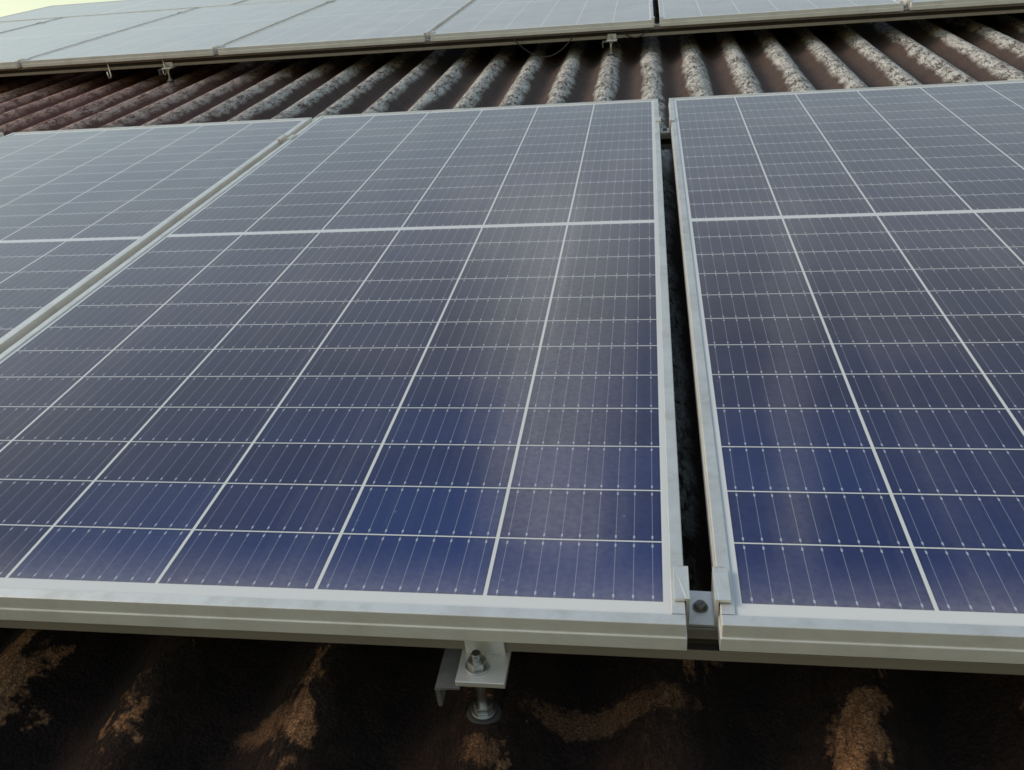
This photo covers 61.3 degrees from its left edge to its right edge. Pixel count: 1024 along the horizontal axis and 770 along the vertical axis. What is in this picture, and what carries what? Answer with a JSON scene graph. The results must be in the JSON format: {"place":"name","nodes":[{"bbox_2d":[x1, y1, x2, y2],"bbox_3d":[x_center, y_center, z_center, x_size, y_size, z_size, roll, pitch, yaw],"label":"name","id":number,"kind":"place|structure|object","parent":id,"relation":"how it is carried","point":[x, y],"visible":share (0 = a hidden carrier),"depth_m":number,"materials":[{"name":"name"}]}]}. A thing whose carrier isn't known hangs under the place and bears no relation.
{"place":"outdoors","nodes":[
{"label":"outdoors","id":0,"kind":"place"},
{"bbox_2d":[0,0,118,16],"label":"sky","id":1,"kind":"structure","parent":0,"point":[7,7],"materials":[{"name":"white"}]},
{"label":"building walls","id":2,"kind":"object","parent":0,"visible":0},
{"bbox_2d":[0,0,1023,769],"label":"corrugated roof","id":3,"kind":"structure","parent":2,"relation":"attached to","point":[86,700],"depth_m":0.92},
{"bbox_2d":[0,0,246,21],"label":"solar panel","id":4,"kind":"object","parent":3,"relation":"on","point":[93,8],"visible":0.69,"depth_m":6.40,"materials":[{"name":"glass"}]},
{"bbox_2d":[158,62,176,81],"bbox_3d":[-1.662,-1.516,4.181,0.066,0.087,0.073,0,30,9],"label":"mounting bracket","id":5,"kind":"object","parent":3,"relation":"on","point":[168,66],"visible":1,"depth_m":4.16,"materials":[{"name":"metal"}]},
{"bbox_2d":[234,0,290,4],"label":"solar panel","id":6,"kind":"object","parent":3,"relation":"on","point":[253,1],"visible":0.29,"depth_m":5.98,"materials":[{"name":"glass"}]},
{"bbox_2d":[435,641,511,723],"bbox_3d":[-0.033,0.274,0.826,0.066,0.087,0.073,0,30,9],"label":"mounting bracket","id":7,"kind":"object","parent":3,"relation":"on","point":[481,666],"visible":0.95,"depth_m":0.81,"materials":[{"name":"metal"}]},
{"bbox_2d":[0,620,1023,674],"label":"rail","id":8,"kind":"object","parent":3,"relation":"on","point":[702,643],"visible":0.08,"depth_m":0.79,"materials":[{"name":"metal"}]},
{"bbox_2d":[0,117,312,353],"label":"solar panel","id":9,"kind":"object","parent":8,"relation":"on","point":[82,211],"visible":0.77,"depth_m":2.05,"materials":[{"name":"glass"}]},
{"bbox_2d":[0,98,686,650],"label":"solar panel","id":10,"kind":"object","parent":8,"relation":"on","point":[398,374],"visible":1,"depth_m":1.10,"materials":[{"name":"glass"}]},
{"bbox_2d":[673,566,730,626],"bbox_3d":[0.170,0.190,0.775,0.049,0.034,0.043,0,30,9],"label":"clamp","id":11,"kind":"object","parent":8,"relation":"on","point":[702,608],"visible":0.97,"depth_m":0.77,"materials":[{"name":"metal"}]},
{"bbox_2d":[668,80,1023,663],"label":"solar panel","id":12,"kind":"object","parent":8,"relation":"on","point":[853,262],"visible":1,"depth_m":1.09,"materials":[{"name":"glass"}]},
{"bbox_2d":[0,3,1023,76],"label":"rail","id":13,"kind":"object","parent":3,"relation":"on","point":[907,14],"visible":0.86,"depth_m":3.89,"materials":[{"name":"metal"}]},
{"bbox_2d":[18,58,29,66],"bbox_3d":[-2.414,-1.599,4.279,0.049,0.034,0.043,0,30,9],"label":"clamp","id":14,"kind":"object","parent":13,"relation":"on","point":[21,59],"visible":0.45,"depth_m":4.27,"materials":[{"name":"metal"}]},
{"bbox_2d":[0,18,59,32],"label":"solar panel","id":15,"kind":"object","parent":13,"relation":"on","point":[8,26],"visible":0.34,"depth_m":5.95,"materials":[{"name":"glass"}]},
{"bbox_2d":[0,8,195,68],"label":"solar panel","id":16,"kind":"object","parent":13,"relation":"on","point":[35,40],"visible":0.74,"depth_m":5.25,"materials":[{"name":"glass"}]},
{"bbox_2d":[106,62,111,78],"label":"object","id":17,"kind":"object","parent":13,"relation":"attached to","point":[109,71],"visible":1,"depth_m":4.21,"materials":[{"name":"metal"}]},
{"bbox_2d":[21,0,331,67],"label":"solar panel","id":18,"kind":"object","parent":13,"relation":"on","point":[200,31],"visible":0.84,"depth_m":4.66,"materials":[{"name":"glass"}]},
{"bbox_2d":[212,45,224,53],"bbox_3d":[-1.397,-1.601,4.120,0.049,0.034,0.043,0,30,9],"label":"clamp","id":19,"kind":"object","parent":13,"relation":"on","point":[216,47],"visible":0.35,"depth_m":4.11,"materials":[{"name":"metal"}]},
{"bbox_2d":[218,0,475,54],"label":"solar panel","id":20,"kind":"object","parent":13,"relation":"on","point":[342,23],"visible":0.99,"depth_m":4.40,"materials":[{"name":"glass"}]},
{"bbox_2d":[423,31,434,40],"bbox_3d":[-0.379,-1.602,3.962,0.049,0.034,0.043,0,30,9],"label":"clamp","id":21,"kind":"object","parent":13,"relation":"on","point":[426,35],"visible":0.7,"depth_m":3.95,"materials":[{"name":"metal"}]},
{"bbox_2d":[430,0,653,40],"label":"solar panel","id":22,"kind":"object","parent":13,"relation":"on","point":[476,19],"visible":1,"depth_m":4.08,"materials":[{"name":"glass"}]},
{"bbox_2d":[514,34,573,57],"bbox_3d":[0.145,-1.519,3.880,0.275,0.089,0.026,0,30,9],"label":"string cable","id":23,"kind":"object","parent":13,"relation":"attached to","point":[544,56],"visible":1,"depth_m":3.89,"materials":[{"name":"black plastic"}]},
{"bbox_2d":[621,29,648,37],"bbox_3d":[0.543,-1.546,3.804,0.123,0.035,0.006,0,31,9],"label":"string cable","id":24,"kind":"object","parent":13,"relation":"attached to","point":[635,37],"visible":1,"depth_m":3.81,"materials":[{"name":"black plastic"}]},
{"bbox_2d":[651,16,662,25],"bbox_3d":[0.639,-1.604,3.803,0.049,0.034,0.043,0,30,9],"label":"clamp","id":25,"kind":"object","parent":13,"relation":"on","point":[656,24],"visible":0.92,"depth_m":3.79,"materials":[{"name":"metal"}]},
{"bbox_2d":[658,0,903,26],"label":"solar panel","id":26,"kind":"object","parent":13,"relation":"on","point":[680,12],"visible":1,"depth_m":3.75,"materials":[{"name":"glass"}]},
{"bbox_2d":[898,0,911,9],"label":"clamp","id":27,"kind":"object","parent":13,"relation":"on","point":[907,4],"visible":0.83,"depth_m":3.64,"materials":[{"name":"metal"}]},
{"bbox_2d":[902,0,1023,9],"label":"solar panel","id":28,"kind":"object","parent":13,"relation":"on","point":[922,4],"visible":1,"depth_m":3.58,"materials":[{"name":"metal"}]},
{"bbox_2d":[602,34,616,55],"bbox_3d":[0.436,-1.520,3.853,0.066,0.087,0.073,0,30,9],"label":"mounting bracket","id":29,"kind":"object","parent":3,"relation":"on","point":[611,38],"visible":1,"depth_m":3.83,"materials":[{"name":"metal"}]},
{"bbox_2d":[660,133,671,149],"bbox_3d":[-0.111,-0.637,2.326,7.420,0.040,0.040,0,30,9],"label":"rail","id":30,"kind":"object","parent":3,"relation":"on","point":[665,141],"depth_m":2.23,"materials":[{"name":"metal"}]},
{"bbox_2d":[276,134,296,144],"bbox_3d":[-0.621,-0.670,2.388,0.045,0.034,0.043,0,30,9],"label":"clamp","id":31,"kind":"object","parent":30,"relation":"on","point":[282,138],"visible":0.27,"depth_m":2.38,"materials":[{"name":"metal"}]},
{"bbox_2d":[655,116,674,133],"bbox_3d":[0.395,-0.672,2.230,0.049,0.034,0.043,0,30,9],"label":"clamp","id":32,"kind":"object","parent":30,"relation":"on","point":[664,130],"visible":0.95,"depth_m":2.22,"materials":[{"name":"metal"}]}
]}

